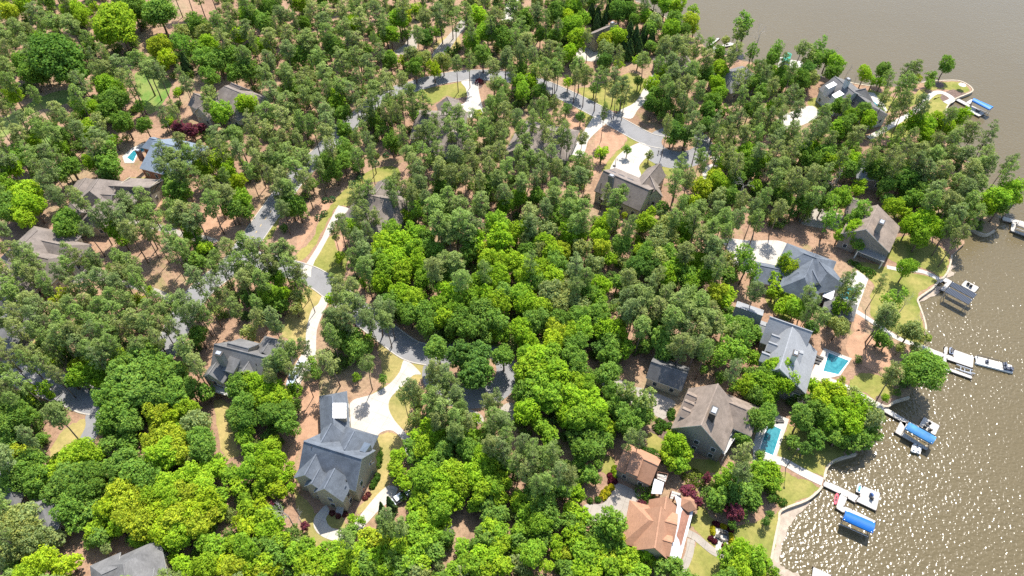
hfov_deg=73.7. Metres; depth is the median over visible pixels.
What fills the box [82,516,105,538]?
broadleaf tree
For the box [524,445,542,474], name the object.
pine tree
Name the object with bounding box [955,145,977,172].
pine tree
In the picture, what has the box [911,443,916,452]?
jet ski
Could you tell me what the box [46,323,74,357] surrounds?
pine tree
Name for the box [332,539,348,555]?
broadleaf tree
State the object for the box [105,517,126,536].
broadleaf tree
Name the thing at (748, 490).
broadleaf tree
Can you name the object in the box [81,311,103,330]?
pine tree
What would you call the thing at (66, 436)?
lawn
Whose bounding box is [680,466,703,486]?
shrub
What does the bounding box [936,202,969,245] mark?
pine tree
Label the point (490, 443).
pine tree
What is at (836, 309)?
broadleaf tree
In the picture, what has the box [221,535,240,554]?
broadleaf tree
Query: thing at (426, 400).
pine tree
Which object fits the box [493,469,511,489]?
broadleaf tree
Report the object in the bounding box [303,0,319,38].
pine tree
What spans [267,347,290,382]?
pine tree
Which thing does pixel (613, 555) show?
broadleaf tree
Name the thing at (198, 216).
pine tree
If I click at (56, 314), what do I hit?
pine tree
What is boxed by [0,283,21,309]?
pine tree
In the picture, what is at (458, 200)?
pine tree
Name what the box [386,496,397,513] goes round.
cypress tree
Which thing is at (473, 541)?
broadleaf tree
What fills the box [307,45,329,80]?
pine tree
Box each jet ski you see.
[856,483,861,493]
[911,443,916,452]
[915,445,922,453]
[949,347,953,354]
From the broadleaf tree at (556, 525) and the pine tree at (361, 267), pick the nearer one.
the broadleaf tree at (556, 525)
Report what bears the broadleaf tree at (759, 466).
on the ground at (160, 272)
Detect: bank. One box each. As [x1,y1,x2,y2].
[772,501,809,575]
[919,286,941,301]
[945,265,955,277]
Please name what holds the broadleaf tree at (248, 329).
on the ground at (160, 272)
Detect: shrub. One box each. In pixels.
[320,210,328,216]
[342,511,347,517]
[362,495,368,501]
[369,483,375,489]
[376,459,381,468]
[475,78,483,84]
[586,497,593,503]
[594,496,601,502]
[599,493,607,500]
[633,483,655,500]
[640,491,653,503]
[654,427,662,434]
[655,417,663,422]
[668,407,675,413]
[668,413,675,420]
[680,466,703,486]
[689,473,711,491]
[711,538,717,544]
[769,493,779,503]
[777,497,787,506]
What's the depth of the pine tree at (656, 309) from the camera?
177.09 m
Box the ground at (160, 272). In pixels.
[0,0,999,575]
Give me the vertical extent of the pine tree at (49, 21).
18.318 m
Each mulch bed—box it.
[202,205,253,238]
[284,380,319,469]
[296,176,352,253]
[335,236,346,250]
[411,386,427,418]
[456,97,466,103]
[561,101,584,130]
[586,484,614,503]
[592,126,626,174]
[649,417,670,438]
[788,317,816,333]
[846,330,904,376]
[853,307,864,330]
[876,395,890,407]
[936,82,943,87]
[940,94,948,102]
[946,89,965,97]
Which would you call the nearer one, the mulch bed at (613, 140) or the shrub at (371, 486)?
the shrub at (371, 486)
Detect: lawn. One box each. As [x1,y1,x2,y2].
[50,419,85,457]
[126,177,163,219]
[210,290,234,314]
[214,399,239,458]
[264,216,280,239]
[281,286,321,340]
[294,491,331,545]
[296,166,400,260]
[313,235,348,276]
[326,514,345,528]
[357,432,402,513]
[377,343,402,382]
[389,363,423,432]
[415,82,466,102]
[433,36,460,50]
[561,101,592,126]
[576,72,643,110]
[601,456,614,473]
[602,136,638,170]
[639,158,673,175]
[646,432,663,451]
[684,482,778,564]
[688,459,721,473]
[688,542,773,575]
[765,294,809,320]
[774,471,818,507]
[778,423,843,475]
[807,97,821,108]
[850,373,894,399]
[858,262,936,343]
[868,89,940,112]
[885,119,916,137]
[887,235,949,276]
[922,97,947,117]
[923,81,969,92]
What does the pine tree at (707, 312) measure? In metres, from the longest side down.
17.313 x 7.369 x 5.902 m
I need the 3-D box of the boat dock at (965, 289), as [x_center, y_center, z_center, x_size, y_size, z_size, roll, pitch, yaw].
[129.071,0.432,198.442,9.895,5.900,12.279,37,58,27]
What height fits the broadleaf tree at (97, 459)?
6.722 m
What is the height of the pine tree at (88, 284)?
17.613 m
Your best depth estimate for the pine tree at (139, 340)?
169.53 m
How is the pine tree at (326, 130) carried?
on the ground at (160, 272)
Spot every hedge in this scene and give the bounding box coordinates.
[640,446,663,463]
[710,525,715,535]
[712,521,719,527]
[720,523,726,529]
[728,532,733,544]
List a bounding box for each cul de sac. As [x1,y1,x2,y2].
[422,341,516,408]
[643,127,712,167]
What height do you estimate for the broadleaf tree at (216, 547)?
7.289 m
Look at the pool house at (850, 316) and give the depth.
188.48 m
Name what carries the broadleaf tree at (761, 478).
on the ground at (160, 272)
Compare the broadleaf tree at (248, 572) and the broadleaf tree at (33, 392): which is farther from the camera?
the broadleaf tree at (33, 392)
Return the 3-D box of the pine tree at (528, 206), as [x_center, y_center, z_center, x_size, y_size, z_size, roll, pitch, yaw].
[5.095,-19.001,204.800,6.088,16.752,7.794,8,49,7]
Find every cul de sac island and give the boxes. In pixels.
[449,357,496,386]
[662,138,696,151]
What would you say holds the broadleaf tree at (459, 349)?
on the ground at (160, 272)
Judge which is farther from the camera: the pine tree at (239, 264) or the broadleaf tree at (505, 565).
the pine tree at (239, 264)
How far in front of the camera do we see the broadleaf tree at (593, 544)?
144.30 m
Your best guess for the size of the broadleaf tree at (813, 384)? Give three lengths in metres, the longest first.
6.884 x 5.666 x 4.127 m
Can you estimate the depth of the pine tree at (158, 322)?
175.17 m
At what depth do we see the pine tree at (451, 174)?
210.42 m
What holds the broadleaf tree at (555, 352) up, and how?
on the ground at (160, 272)
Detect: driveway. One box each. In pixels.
[80,406,99,441]
[83,266,173,302]
[121,220,217,242]
[295,296,326,383]
[303,205,348,276]
[313,485,397,540]
[350,360,420,456]
[394,31,416,54]
[432,21,466,56]
[461,79,482,117]
[468,409,483,423]
[501,402,516,422]
[502,0,517,21]
[570,116,607,158]
[576,47,599,60]
[583,483,639,522]
[599,377,675,418]
[610,143,649,176]
[617,73,654,118]
[702,164,716,183]
[723,238,786,272]
[778,106,817,126]
[799,208,843,228]
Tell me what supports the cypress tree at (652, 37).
on the ground at (160, 272)
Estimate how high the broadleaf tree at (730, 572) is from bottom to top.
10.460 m
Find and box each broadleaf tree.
[0,430,19,448]
[0,498,13,515]
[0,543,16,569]
[2,534,19,551]
[8,543,29,560]
[10,179,44,212]
[10,442,26,458]
[19,464,53,499]
[22,382,37,404]
[27,31,89,85]
[28,488,53,501]
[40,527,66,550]
[45,452,58,465]
[51,553,84,575]
[52,461,89,485]
[62,373,79,389]
[64,512,88,535]
[67,357,84,371]
[74,499,99,522]
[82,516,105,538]
[87,446,103,462]
[87,525,110,547]
[89,376,105,388]
[91,1,137,54]
[92,509,110,527]
[98,434,116,457]
[101,379,136,403]
[102,447,142,479]
[103,357,127,384]
[105,396,140,426]
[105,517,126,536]
[114,356,146,387]
[117,431,137,450]
[122,377,164,410]
[125,339,159,367]
[128,532,145,548]
[136,349,174,366]
[141,358,175,388]
[141,435,181,470]
[156,376,191,408]
[156,501,188,530]
[159,359,188,383]
[162,540,179,552]
[169,553,190,573]
[181,451,196,467]
[181,566,197,575]
[188,250,205,270]
[193,532,215,552]
[194,382,215,401]
[196,460,215,478]
[203,504,225,525]
[205,533,226,557]
[206,457,226,479]
[207,554,229,575]
[210,486,229,502]
[215,501,228,516]
[219,466,238,486]
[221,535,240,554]
[228,475,250,496]
[234,428,254,445]
[235,565,252,575]
[236,497,257,517]
[237,422,255,436]
[237,515,258,536]
[239,324,258,341]
[239,555,259,575]
[240,441,259,456]
[250,497,269,511]
[251,535,269,558]
[252,479,271,498]
[252,560,270,575]
[253,503,278,525]
[253,521,273,542]
[255,550,273,570]
[256,297,269,313]
[264,434,281,450]
[265,477,287,498]
[265,514,285,535]
[265,534,285,558]
[266,562,282,575]
[268,549,286,571]
[270,448,287,468]
[271,299,289,315]
[271,530,290,549]
[277,284,291,299]
[284,540,301,565]
[287,381,302,399]
[289,289,306,307]
[292,552,309,575]
[296,535,315,553]
[303,545,325,565]
[305,558,327,575]
[318,561,335,575]
[320,540,339,558]
[320,551,342,574]
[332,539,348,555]
[336,549,359,574]
[342,523,356,539]
[342,539,365,563]
[345,560,365,575]
[351,548,371,568]
[354,536,369,550]
[357,526,379,545]
[358,559,381,575]
[366,529,393,552]
[366,545,383,567]
[369,559,394,575]
[379,544,398,563]
[382,547,402,574]
[386,458,402,477]
[387,523,398,540]
[388,536,410,555]
[389,446,407,463]
[389,467,408,485]
[393,554,415,575]
[395,529,410,543]
[400,549,419,568]
[402,437,417,454]
[404,510,421,528]
[405,495,422,512]
[405,523,424,541]
[405,559,423,575]
[406,427,425,442]
[406,465,419,482]
[407,447,423,466]
[407,533,428,555]
[410,486,428,505]
[415,505,430,527]
[415,554,432,569]
[418,515,441,532]
[418,528,442,548]
[419,417,433,430]
[419,488,436,507]
[425,540,445,561]
[432,570,449,575]
[437,516,451,531]
[437,528,455,546]
[445,338,477,377]
[445,560,461,575]
[451,490,466,511]
[454,454,467,464]
[454,537,469,558]
[455,565,467,575]
[456,552,475,574]
[457,353,486,389]
[461,339,491,373]
[464,428,485,441]
[466,498,481,512]
[466,556,486,575]
[468,537,483,553]
[469,543,489,560]
[471,432,491,454]
[474,524,487,541]
[478,493,497,515]
[479,504,497,521]
[479,529,497,545]
[479,546,503,570]
[479,559,497,575]
[480,516,499,536]
[485,221,514,254]
[488,325,499,338]
[488,451,504,467]
[489,534,512,555]
[490,519,509,540]
[491,552,514,575]
[492,488,509,506]
[492,503,510,522]
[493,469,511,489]
[494,327,510,344]
[499,459,515,475]
[508,533,528,547]
[509,489,529,512]
[509,520,528,541]
[510,554,529,575]
[512,350,547,384]
[516,501,536,523]
[521,365,550,398]
[522,485,541,506]
[527,344,552,364]
[531,380,562,413]
[531,417,548,437]
[533,526,552,549]
[534,340,562,376]
[538,359,570,388]
[538,485,558,501]
[541,424,558,448]
[548,533,562,551]
[549,510,563,531]
[553,478,572,497]
[557,559,576,572]
[559,564,573,575]
[560,382,590,408]
[560,510,577,529]
[561,522,585,546]
[563,500,581,517]
[565,402,599,431]
[565,429,583,446]
[565,518,587,535]
[568,483,584,502]
[569,540,587,559]
[571,558,588,575]
[574,505,591,524]
[576,548,600,570]
[578,462,597,483]
[582,428,601,441]
[583,537,600,554]
[584,565,602,575]
[585,386,608,417]
[585,513,603,533]
[588,437,606,459]
[589,339,605,354]
[590,524,608,538]
[590,547,608,570]
[598,505,618,539]
[598,536,614,555]
[599,431,613,448]
[599,540,612,554]
[600,554,621,575]
[603,547,616,563]
[604,420,618,438]
[606,510,628,541]
[606,532,627,548]
[608,274,625,291]
[611,540,626,559]
[614,556,637,575]
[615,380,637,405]
[617,546,640,564]
[620,337,635,359]
[632,561,651,575]
[633,386,656,412]
[634,548,655,563]
[651,325,678,361]
[652,556,675,575]
[658,446,676,471]
[663,429,679,440]
[668,555,683,575]
[672,455,690,474]
[677,443,693,461]
[706,485,726,509]
[711,471,733,489]
[712,566,737,575]
[716,294,733,312]
[716,542,735,568]
[718,266,738,283]
[720,461,736,481]
[722,284,738,300]
[726,337,748,372]
[726,490,745,507]
[727,475,746,495]
[732,9,754,48]
[732,432,751,448]
[737,480,754,501]
[744,491,763,509]
[745,349,760,366]
[747,471,767,486]
[748,323,761,339]
[749,326,762,342]
[749,457,773,477]
[750,477,762,496]
[750,564,766,575]
[762,553,772,571]
[763,459,780,479]
[764,356,793,374]
[764,476,782,493]
[766,280,783,301]
[768,472,784,490]
[777,294,796,311]
[803,319,819,334]
[806,426,827,450]
[807,377,818,393]
[813,378,848,405]
[824,427,850,448]
[831,296,847,316]
[841,432,865,451]
[855,428,874,450]
[864,420,882,433]
[870,326,887,347]
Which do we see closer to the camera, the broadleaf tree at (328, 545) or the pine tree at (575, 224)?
the broadleaf tree at (328, 545)
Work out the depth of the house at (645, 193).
217.51 m
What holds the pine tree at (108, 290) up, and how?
on the ground at (160, 272)
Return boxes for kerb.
[5,70,667,414]
[233,252,428,364]
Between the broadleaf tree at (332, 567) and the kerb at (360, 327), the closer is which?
the broadleaf tree at (332, 567)
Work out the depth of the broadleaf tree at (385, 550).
143.13 m
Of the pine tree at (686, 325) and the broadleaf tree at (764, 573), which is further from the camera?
the pine tree at (686, 325)
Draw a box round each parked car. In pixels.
[286,371,296,385]
[391,490,409,504]
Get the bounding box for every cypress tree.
[180,51,194,75]
[378,501,385,514]
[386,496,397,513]
[587,2,594,24]
[590,13,600,31]
[591,5,602,26]
[600,8,608,27]
[604,0,611,19]
[618,30,627,52]
[624,38,633,61]
[626,20,633,41]
[631,25,639,47]
[634,37,643,57]
[640,24,647,43]
[647,28,655,41]
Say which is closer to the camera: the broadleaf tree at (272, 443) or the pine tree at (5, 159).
the broadleaf tree at (272, 443)
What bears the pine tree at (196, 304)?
on the ground at (160, 272)
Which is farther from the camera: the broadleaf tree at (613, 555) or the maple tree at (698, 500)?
the maple tree at (698, 500)
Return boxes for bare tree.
[265,502,296,528]
[733,177,753,196]
[747,26,765,50]
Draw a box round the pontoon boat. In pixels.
[974,355,1013,373]
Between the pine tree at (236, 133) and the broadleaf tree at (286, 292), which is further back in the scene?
the pine tree at (236, 133)
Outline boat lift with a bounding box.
[956,364,974,374]
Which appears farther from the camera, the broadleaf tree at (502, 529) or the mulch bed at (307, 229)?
the mulch bed at (307, 229)
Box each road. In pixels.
[0,70,650,412]
[234,252,428,363]
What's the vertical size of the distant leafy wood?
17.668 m
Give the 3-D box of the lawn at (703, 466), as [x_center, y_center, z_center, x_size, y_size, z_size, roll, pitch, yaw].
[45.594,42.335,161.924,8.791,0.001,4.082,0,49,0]
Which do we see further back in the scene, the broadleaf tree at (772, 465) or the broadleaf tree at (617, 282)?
the broadleaf tree at (617, 282)
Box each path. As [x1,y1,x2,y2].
[682,538,694,571]
[687,530,723,557]
[775,456,822,484]
[817,378,883,409]
[856,310,937,353]
[866,91,954,138]
[887,265,942,282]
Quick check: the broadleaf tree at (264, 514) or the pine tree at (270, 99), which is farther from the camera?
the pine tree at (270, 99)
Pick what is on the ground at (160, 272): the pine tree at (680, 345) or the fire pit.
the pine tree at (680, 345)
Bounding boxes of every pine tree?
[0,23,14,52]
[0,55,18,86]
[0,71,26,106]
[0,149,23,180]
[0,258,15,279]
[0,273,24,298]
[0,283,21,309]
[0,306,11,332]
[0,336,21,371]
[0,371,43,404]
[0,443,16,470]
[0,568,12,575]
[10,257,45,297]
[11,240,37,263]
[14,31,30,50]
[15,289,44,313]
[18,140,43,168]
[18,265,47,297]
[22,294,52,319]
[24,1,46,30]
[30,315,66,346]
[34,143,59,180]
[39,401,78,439]
[41,10,66,33]
[46,100,72,137]
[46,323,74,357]
[48,308,75,327]
[58,294,83,318]
[59,320,81,344]
[60,12,85,53]
[61,320,100,358]
[65,303,93,333]
[67,83,89,117]
[73,271,104,311]
[75,292,98,313]
[77,338,100,359]
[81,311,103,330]
[81,319,107,351]
[85,126,112,149]
[86,296,113,332]
[88,266,121,309]
[93,318,120,345]
[94,59,116,76]
[97,311,126,346]
[99,286,126,325]
[100,199,123,226]
[100,298,135,338]
[104,271,136,312]
[108,261,133,294]
[109,53,131,75]
[113,201,140,251]
[114,188,140,228]
[116,218,148,262]
[122,264,146,287]
[122,307,145,334]
[124,48,155,95]
[126,334,147,351]
[131,203,158,248]
[133,185,152,219]
[135,310,166,354]
[138,59,161,100]
[150,314,178,351]
[151,139,166,164]
[152,302,174,327]
[155,567,181,575]
[162,146,188,187]
[162,292,190,327]
[166,158,194,203]
[171,236,193,273]
[172,199,195,222]
[172,333,199,378]
[173,288,203,326]
[183,263,211,308]
[183,299,212,336]
[185,203,207,240]
[186,352,206,383]
[192,139,217,181]
[199,174,226,219]
[199,188,224,234]
[205,10,225,31]
[206,124,227,147]
[215,182,235,224]
[219,10,238,44]
[220,1,238,27]
[223,124,247,162]
[225,250,249,289]
[225,295,242,324]
[232,45,253,84]
[234,230,252,270]
[237,18,255,56]
[247,236,271,263]
[249,267,271,293]
[253,100,277,142]
[255,62,275,85]
[256,118,277,146]
[258,253,279,277]
[259,27,278,65]
[259,49,276,86]
[259,79,282,124]
[260,357,281,374]
[262,305,284,338]
[267,242,290,283]
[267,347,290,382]
[269,150,291,168]
[271,164,292,182]
[272,5,290,23]
[272,178,299,218]
[273,104,294,147]
[275,90,298,129]
[275,237,300,281]
[276,61,295,101]
[277,252,300,289]
[279,141,298,182]
[280,23,296,62]
[282,156,308,199]
[293,147,311,175]
[296,27,316,67]
[297,65,316,90]
[300,76,318,114]
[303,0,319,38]
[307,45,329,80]
[313,11,331,42]
[313,349,340,386]
[314,121,333,140]
[315,61,332,87]
[315,111,336,155]
[316,1,333,30]
[317,22,335,64]
[317,101,334,123]
[321,305,340,327]
[330,45,352,78]
[330,74,348,94]
[330,283,350,306]
[335,304,355,331]
[336,16,352,51]
[336,309,355,336]
[337,289,358,326]
[346,45,364,89]
[347,0,366,34]
[349,30,365,72]
[350,226,368,249]
[351,6,371,41]
[351,293,371,329]
[354,239,371,280]
[354,256,373,299]
[359,52,375,81]
[362,89,379,134]
[364,79,383,105]
[366,0,388,42]
[370,295,386,336]
[375,308,394,347]
[375,514,393,539]
[378,67,396,100]
[389,515,409,538]
[393,0,411,40]
[416,7,431,44]
[420,393,436,418]
[422,193,445,236]
[423,256,446,290]
[427,383,449,411]
[428,208,450,245]
[429,408,446,431]
[430,1,448,43]
[431,155,447,179]
[432,362,454,406]
[433,397,454,425]
[436,249,452,270]
[438,185,460,214]
[438,221,459,251]
[439,163,462,200]
[439,372,461,395]
[441,0,457,38]
[444,250,465,277]
[445,144,464,190]
[445,420,464,442]
[446,207,470,251]
[447,194,473,235]
[447,383,464,407]
[447,407,465,430]
[450,269,472,292]
[455,223,477,246]
[457,1,472,25]
[458,212,483,232]
[471,190,489,231]
[481,434,500,457]
[484,5,506,49]
[484,55,500,93]
[484,406,502,423]
[488,169,507,194]
[492,75,510,114]
[493,435,511,466]
[494,410,512,432]
[497,45,514,89]
[504,0,521,32]
[508,450,522,483]
[509,15,530,54]
[515,31,536,71]
[516,459,536,485]
[519,201,538,225]
[519,212,541,242]
[523,437,539,466]
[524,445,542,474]
[529,1,547,36]
[535,471,555,494]
[537,445,550,473]
[539,39,558,80]
[543,438,563,475]
[545,185,562,215]
[551,461,569,498]
[559,197,577,217]
[562,184,580,206]
[562,463,577,502]
[566,212,584,247]
[566,251,585,283]
[569,55,589,92]
[572,165,589,204]
[576,198,592,223]
[607,188,626,222]
[611,285,636,318]
[616,298,642,332]
[620,267,640,290]
[629,306,651,341]
[630,282,647,327]
[633,286,657,312]
[633,314,651,356]
[648,296,669,321]
[658,281,676,305]
[661,304,685,335]
[662,287,694,320]
[665,168,685,212]
[665,332,696,363]
[669,151,691,200]
[674,240,695,264]
[674,315,696,337]
[677,300,701,324]
[680,283,697,303]
[685,207,703,245]
[688,334,705,366]
[690,289,710,331]
[692,319,711,360]
[693,224,709,251]
[693,306,719,336]
[699,48,715,74]
[702,234,724,255]
[702,299,720,314]
[703,215,723,251]
[708,311,726,340]
[714,206,733,243]
[729,441,753,472]
[729,461,753,482]
[746,281,766,306]
[748,208,765,247]
[775,156,791,175]
[781,166,802,194]
[800,185,825,222]
[814,161,835,187]
[865,300,900,342]
[875,360,904,403]
[898,149,927,194]
[911,140,931,160]
[918,156,937,181]
[920,189,944,212]
[925,179,946,204]
[927,144,946,167]
[930,159,954,180]
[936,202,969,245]
[938,173,965,209]
[938,189,964,218]
[945,177,978,221]
[949,190,982,235]
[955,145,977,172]
[959,157,984,179]
[967,172,988,193]
[974,154,996,175]
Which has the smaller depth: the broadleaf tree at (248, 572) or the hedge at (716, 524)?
the broadleaf tree at (248, 572)
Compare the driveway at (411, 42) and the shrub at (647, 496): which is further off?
the driveway at (411, 42)
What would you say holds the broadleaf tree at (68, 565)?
on the ground at (160, 272)
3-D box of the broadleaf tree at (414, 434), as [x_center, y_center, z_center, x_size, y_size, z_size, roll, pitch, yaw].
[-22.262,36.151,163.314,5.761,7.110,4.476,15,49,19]
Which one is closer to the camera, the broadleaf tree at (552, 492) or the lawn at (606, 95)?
the broadleaf tree at (552, 492)
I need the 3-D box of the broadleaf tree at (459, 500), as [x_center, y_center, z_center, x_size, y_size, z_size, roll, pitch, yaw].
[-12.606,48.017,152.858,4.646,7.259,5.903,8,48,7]
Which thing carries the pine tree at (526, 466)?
on the ground at (160, 272)
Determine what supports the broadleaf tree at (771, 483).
on the ground at (160, 272)
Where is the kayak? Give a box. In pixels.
[834,493,838,504]
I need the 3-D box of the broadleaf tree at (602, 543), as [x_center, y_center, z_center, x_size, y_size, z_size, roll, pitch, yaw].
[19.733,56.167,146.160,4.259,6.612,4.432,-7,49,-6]
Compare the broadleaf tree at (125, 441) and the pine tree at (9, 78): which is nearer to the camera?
the broadleaf tree at (125, 441)
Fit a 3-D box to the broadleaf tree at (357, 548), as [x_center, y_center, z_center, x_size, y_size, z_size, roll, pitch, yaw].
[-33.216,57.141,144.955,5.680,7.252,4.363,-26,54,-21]
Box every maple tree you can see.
[169,119,184,138]
[183,122,198,141]
[194,123,206,134]
[300,521,310,531]
[636,500,646,503]
[678,484,697,498]
[691,494,702,510]
[701,471,710,484]
[724,503,744,521]
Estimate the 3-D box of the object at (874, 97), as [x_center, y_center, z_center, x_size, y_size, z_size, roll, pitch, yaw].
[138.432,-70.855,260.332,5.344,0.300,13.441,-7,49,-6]
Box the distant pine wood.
[0,0,1020,575]
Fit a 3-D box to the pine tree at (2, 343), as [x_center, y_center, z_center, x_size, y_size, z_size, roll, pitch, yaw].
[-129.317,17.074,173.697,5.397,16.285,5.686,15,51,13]
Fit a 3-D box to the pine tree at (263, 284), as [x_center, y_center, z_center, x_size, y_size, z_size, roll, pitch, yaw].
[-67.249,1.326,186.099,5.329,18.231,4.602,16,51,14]
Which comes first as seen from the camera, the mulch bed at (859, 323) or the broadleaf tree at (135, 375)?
the broadleaf tree at (135, 375)
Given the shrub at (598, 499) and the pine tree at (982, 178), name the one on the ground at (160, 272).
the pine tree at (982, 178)
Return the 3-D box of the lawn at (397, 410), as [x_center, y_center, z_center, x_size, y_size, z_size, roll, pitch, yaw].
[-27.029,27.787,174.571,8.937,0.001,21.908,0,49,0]
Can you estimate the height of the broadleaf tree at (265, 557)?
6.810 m
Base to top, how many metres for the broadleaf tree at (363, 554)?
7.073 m
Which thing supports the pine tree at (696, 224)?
on the ground at (160, 272)
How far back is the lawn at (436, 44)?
288.57 m
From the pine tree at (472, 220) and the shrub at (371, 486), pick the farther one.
the pine tree at (472, 220)
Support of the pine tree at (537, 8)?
on the ground at (160, 272)
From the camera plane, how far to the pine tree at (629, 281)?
181.33 m
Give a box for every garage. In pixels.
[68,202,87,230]
[616,444,667,497]
[645,356,689,396]
[732,301,766,341]
[751,261,780,291]
[842,198,857,221]
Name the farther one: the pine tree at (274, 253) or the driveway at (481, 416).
the pine tree at (274, 253)
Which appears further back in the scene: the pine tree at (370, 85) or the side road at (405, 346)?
the pine tree at (370, 85)
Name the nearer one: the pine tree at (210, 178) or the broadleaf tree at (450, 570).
the broadleaf tree at (450, 570)
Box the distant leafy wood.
[0,0,1023,575]
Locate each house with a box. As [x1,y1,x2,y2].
[0,226,95,305]
[0,307,44,355]
[0,463,67,541]
[67,177,163,235]
[90,539,173,575]
[135,137,209,180]
[188,82,268,129]
[204,336,297,397]
[294,391,379,515]
[343,179,412,247]
[410,96,473,160]
[505,120,578,169]
[584,21,618,51]
[594,163,665,218]
[623,489,696,562]
[652,56,695,81]
[671,383,758,461]
[708,66,760,102]
[757,316,816,401]
[775,243,841,305]
[816,76,887,129]
[822,296,856,322]
[836,204,899,268]
[851,161,880,190]
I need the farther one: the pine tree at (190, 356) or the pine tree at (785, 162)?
the pine tree at (785, 162)
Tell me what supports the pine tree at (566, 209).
on the ground at (160, 272)
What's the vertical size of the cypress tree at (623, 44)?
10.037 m
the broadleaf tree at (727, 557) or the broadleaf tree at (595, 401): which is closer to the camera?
the broadleaf tree at (727, 557)
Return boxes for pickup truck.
[294,358,305,376]
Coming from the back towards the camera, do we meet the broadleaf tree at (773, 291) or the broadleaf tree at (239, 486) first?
the broadleaf tree at (773, 291)
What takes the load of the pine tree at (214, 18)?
on the ground at (160, 272)
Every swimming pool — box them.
[122,143,144,162]
[753,415,788,461]
[811,348,851,378]
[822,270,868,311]
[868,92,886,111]
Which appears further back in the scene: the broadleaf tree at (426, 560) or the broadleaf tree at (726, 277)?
the broadleaf tree at (726, 277)
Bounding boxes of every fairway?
[0,90,74,136]
[30,123,66,148]
[134,72,171,113]
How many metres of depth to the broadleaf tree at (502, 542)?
144.69 m
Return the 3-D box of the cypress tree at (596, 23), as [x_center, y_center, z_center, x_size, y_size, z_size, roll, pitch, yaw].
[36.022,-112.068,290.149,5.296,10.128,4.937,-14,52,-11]
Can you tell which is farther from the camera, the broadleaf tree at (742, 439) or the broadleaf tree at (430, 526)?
the broadleaf tree at (742, 439)
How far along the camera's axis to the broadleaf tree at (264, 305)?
188.00 m
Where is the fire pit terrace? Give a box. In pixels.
[713,528,728,549]
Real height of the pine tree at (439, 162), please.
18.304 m
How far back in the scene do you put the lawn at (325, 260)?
205.94 m
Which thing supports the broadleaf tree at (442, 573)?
on the ground at (160, 272)
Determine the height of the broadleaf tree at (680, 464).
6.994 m
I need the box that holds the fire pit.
[718,532,728,541]
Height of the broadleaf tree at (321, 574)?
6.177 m
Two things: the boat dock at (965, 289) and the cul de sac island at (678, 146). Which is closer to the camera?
the boat dock at (965, 289)
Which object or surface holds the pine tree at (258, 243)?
on the ground at (160, 272)
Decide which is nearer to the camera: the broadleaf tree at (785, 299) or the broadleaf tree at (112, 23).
the broadleaf tree at (785, 299)
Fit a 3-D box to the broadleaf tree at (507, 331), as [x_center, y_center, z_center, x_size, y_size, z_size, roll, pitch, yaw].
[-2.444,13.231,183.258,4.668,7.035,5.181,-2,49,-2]
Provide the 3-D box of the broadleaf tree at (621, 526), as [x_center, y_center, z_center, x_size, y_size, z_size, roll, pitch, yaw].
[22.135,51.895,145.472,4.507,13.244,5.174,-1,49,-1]
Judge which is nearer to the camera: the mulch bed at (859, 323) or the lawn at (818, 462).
the lawn at (818, 462)
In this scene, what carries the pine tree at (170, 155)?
on the ground at (160, 272)
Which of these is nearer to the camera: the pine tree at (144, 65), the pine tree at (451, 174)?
the pine tree at (451, 174)
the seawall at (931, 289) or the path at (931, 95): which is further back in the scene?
the path at (931, 95)
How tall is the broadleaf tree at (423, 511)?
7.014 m
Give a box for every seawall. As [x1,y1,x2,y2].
[770,485,822,559]
[823,453,856,480]
[882,396,909,407]
[917,255,952,331]
[921,80,973,110]
[968,226,994,236]
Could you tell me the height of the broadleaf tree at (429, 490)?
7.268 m
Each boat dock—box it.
[711,37,734,51]
[776,53,802,68]
[812,566,831,575]
[823,481,880,537]
[883,407,940,451]
[934,346,974,380]
[939,278,979,311]
[955,98,992,117]
[1001,216,1023,236]
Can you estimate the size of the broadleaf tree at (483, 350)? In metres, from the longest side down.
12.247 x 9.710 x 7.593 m
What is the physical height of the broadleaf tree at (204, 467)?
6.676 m
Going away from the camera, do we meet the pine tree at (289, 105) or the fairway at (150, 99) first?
the pine tree at (289, 105)
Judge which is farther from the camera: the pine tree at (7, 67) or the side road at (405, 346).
the pine tree at (7, 67)
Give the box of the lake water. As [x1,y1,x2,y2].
[635,0,1023,575]
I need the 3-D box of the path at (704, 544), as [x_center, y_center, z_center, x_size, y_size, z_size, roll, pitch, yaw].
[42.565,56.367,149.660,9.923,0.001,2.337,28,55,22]
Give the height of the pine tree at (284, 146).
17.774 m
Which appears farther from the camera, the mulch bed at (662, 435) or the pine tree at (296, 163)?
the pine tree at (296, 163)
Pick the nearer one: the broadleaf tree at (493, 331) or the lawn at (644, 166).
the broadleaf tree at (493, 331)
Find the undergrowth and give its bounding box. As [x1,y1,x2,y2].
[0,0,983,575]
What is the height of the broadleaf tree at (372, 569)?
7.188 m
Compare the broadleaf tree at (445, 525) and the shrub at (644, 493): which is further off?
the shrub at (644, 493)
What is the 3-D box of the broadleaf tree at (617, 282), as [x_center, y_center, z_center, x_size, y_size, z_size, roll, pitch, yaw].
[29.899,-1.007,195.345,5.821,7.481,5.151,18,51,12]
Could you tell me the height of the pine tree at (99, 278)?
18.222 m
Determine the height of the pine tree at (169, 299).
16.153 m
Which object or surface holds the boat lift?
in the boat dock at (962, 358)
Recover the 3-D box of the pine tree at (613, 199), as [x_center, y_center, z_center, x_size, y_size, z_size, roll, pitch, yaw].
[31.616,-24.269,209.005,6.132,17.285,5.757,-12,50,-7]
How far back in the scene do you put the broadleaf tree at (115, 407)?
161.28 m

